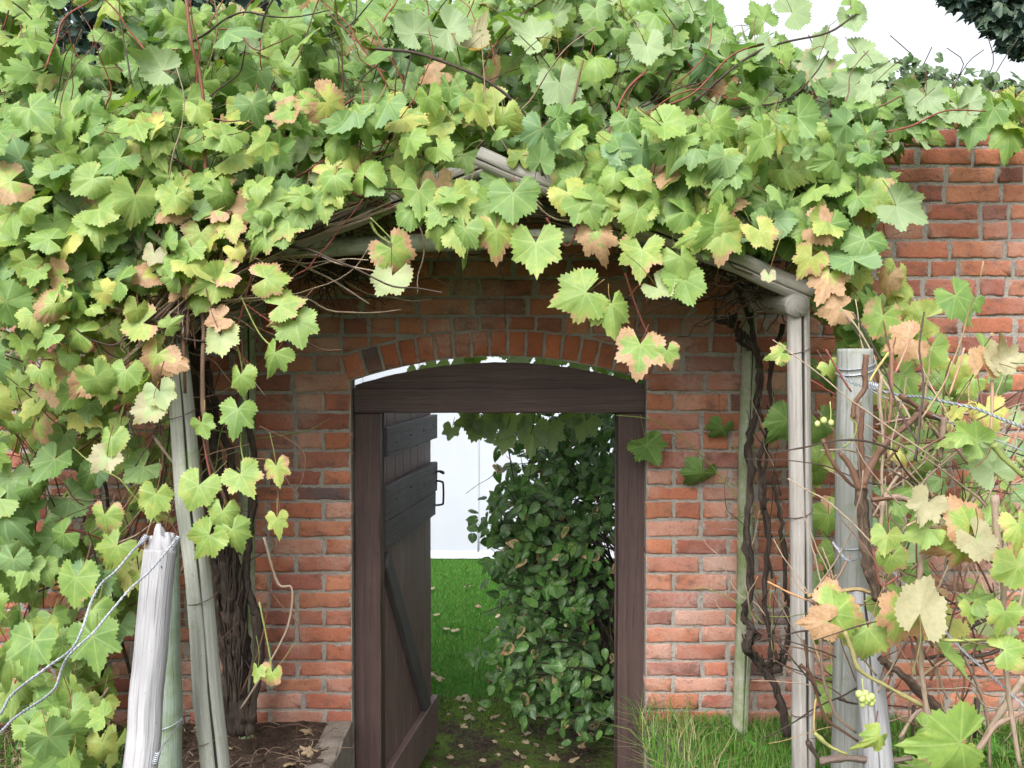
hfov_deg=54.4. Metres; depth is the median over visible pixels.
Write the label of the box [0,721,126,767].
bed grass
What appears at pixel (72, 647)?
trellis wire
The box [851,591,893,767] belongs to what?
trellis post
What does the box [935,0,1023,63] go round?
tree
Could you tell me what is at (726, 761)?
dandelion plant
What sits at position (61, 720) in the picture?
grape vine
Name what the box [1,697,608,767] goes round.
soil crumbs
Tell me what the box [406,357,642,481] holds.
grape vine
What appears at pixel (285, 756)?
twig litter
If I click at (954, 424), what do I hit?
trellis wire
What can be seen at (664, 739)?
overhanging grass
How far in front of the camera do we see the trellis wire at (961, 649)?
2.43 m
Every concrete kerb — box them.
[304,721,352,767]
[647,722,691,767]
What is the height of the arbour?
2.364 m
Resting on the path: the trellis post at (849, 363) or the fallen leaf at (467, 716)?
the fallen leaf at (467, 716)
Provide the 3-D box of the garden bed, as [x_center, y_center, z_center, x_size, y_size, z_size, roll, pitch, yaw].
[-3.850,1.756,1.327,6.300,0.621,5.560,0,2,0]
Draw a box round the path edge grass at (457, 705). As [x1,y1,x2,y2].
[438,698,575,746]
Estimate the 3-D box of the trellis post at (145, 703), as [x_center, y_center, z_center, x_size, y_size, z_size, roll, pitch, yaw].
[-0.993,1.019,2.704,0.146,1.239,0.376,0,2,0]
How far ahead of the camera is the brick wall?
4.07 m
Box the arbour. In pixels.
[163,146,815,767]
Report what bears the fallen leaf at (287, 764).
on the garden bed
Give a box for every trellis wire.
[0,540,145,714]
[0,540,176,733]
[153,719,182,764]
[722,528,821,535]
[726,626,1000,652]
[832,541,1023,706]
[838,374,1023,428]
[868,388,1023,450]
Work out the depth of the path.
5.31 m
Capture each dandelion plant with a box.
[698,754,744,767]
[735,740,790,762]
[891,738,915,763]
[967,736,1015,762]
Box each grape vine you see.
[0,0,654,737]
[0,337,267,767]
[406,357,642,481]
[429,0,1023,737]
[743,261,1023,767]
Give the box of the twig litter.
[0,715,353,767]
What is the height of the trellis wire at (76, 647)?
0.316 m
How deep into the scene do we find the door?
4.72 m
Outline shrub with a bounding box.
[464,359,642,747]
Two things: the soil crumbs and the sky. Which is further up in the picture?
the sky
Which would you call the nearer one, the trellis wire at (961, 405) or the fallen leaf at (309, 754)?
the trellis wire at (961, 405)
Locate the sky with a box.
[65,0,1023,86]
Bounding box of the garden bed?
[0,720,328,767]
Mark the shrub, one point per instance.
(549, 553)
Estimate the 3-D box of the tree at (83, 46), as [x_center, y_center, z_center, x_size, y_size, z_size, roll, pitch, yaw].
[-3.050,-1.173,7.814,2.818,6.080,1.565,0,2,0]
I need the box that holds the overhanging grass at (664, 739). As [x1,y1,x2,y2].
[579,684,773,767]
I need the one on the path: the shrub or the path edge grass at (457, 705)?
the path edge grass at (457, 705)
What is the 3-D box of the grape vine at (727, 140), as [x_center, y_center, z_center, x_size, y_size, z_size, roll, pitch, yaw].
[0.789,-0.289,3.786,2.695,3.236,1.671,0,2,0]
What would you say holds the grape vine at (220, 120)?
attached to the brick wall
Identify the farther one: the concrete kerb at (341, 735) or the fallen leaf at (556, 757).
the fallen leaf at (556, 757)
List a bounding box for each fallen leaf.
[283,762,295,766]
[299,729,311,734]
[300,745,318,756]
[436,675,444,681]
[464,714,474,719]
[549,754,560,761]
[569,757,578,762]
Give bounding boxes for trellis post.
[122,523,181,767]
[158,538,183,767]
[831,349,878,767]
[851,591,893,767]
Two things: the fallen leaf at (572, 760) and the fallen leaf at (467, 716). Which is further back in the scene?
the fallen leaf at (467, 716)
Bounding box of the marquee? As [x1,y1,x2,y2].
[355,357,614,558]
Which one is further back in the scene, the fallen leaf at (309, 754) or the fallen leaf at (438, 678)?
the fallen leaf at (438, 678)
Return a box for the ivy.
[311,35,1023,96]
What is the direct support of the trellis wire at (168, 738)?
attached to the trellis post at (145, 703)
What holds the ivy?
on the brick wall
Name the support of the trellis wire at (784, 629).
attached to the arbour
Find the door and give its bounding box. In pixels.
[384,413,444,767]
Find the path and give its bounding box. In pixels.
[419,695,613,767]
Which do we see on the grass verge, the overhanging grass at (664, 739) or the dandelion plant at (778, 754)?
the dandelion plant at (778, 754)
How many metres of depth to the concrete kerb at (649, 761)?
3.84 m
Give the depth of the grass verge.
3.90 m
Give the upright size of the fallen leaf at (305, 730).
0.028 m
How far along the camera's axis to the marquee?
10.31 m
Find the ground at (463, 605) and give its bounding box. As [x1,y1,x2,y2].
[431,559,613,695]
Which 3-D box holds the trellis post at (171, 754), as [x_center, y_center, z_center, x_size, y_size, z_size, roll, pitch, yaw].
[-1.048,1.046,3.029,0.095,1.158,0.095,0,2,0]
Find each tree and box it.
[51,0,283,64]
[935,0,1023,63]
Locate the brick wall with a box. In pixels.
[0,89,1023,767]
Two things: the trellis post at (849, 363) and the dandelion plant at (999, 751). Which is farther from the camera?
the dandelion plant at (999, 751)
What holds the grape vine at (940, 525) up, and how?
attached to the trellis post at (883, 758)
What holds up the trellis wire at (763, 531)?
attached to the arbour
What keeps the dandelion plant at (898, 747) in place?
on the grass verge
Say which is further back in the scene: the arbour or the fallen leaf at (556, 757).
the fallen leaf at (556, 757)
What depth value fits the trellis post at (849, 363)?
2.92 m
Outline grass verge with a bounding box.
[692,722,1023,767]

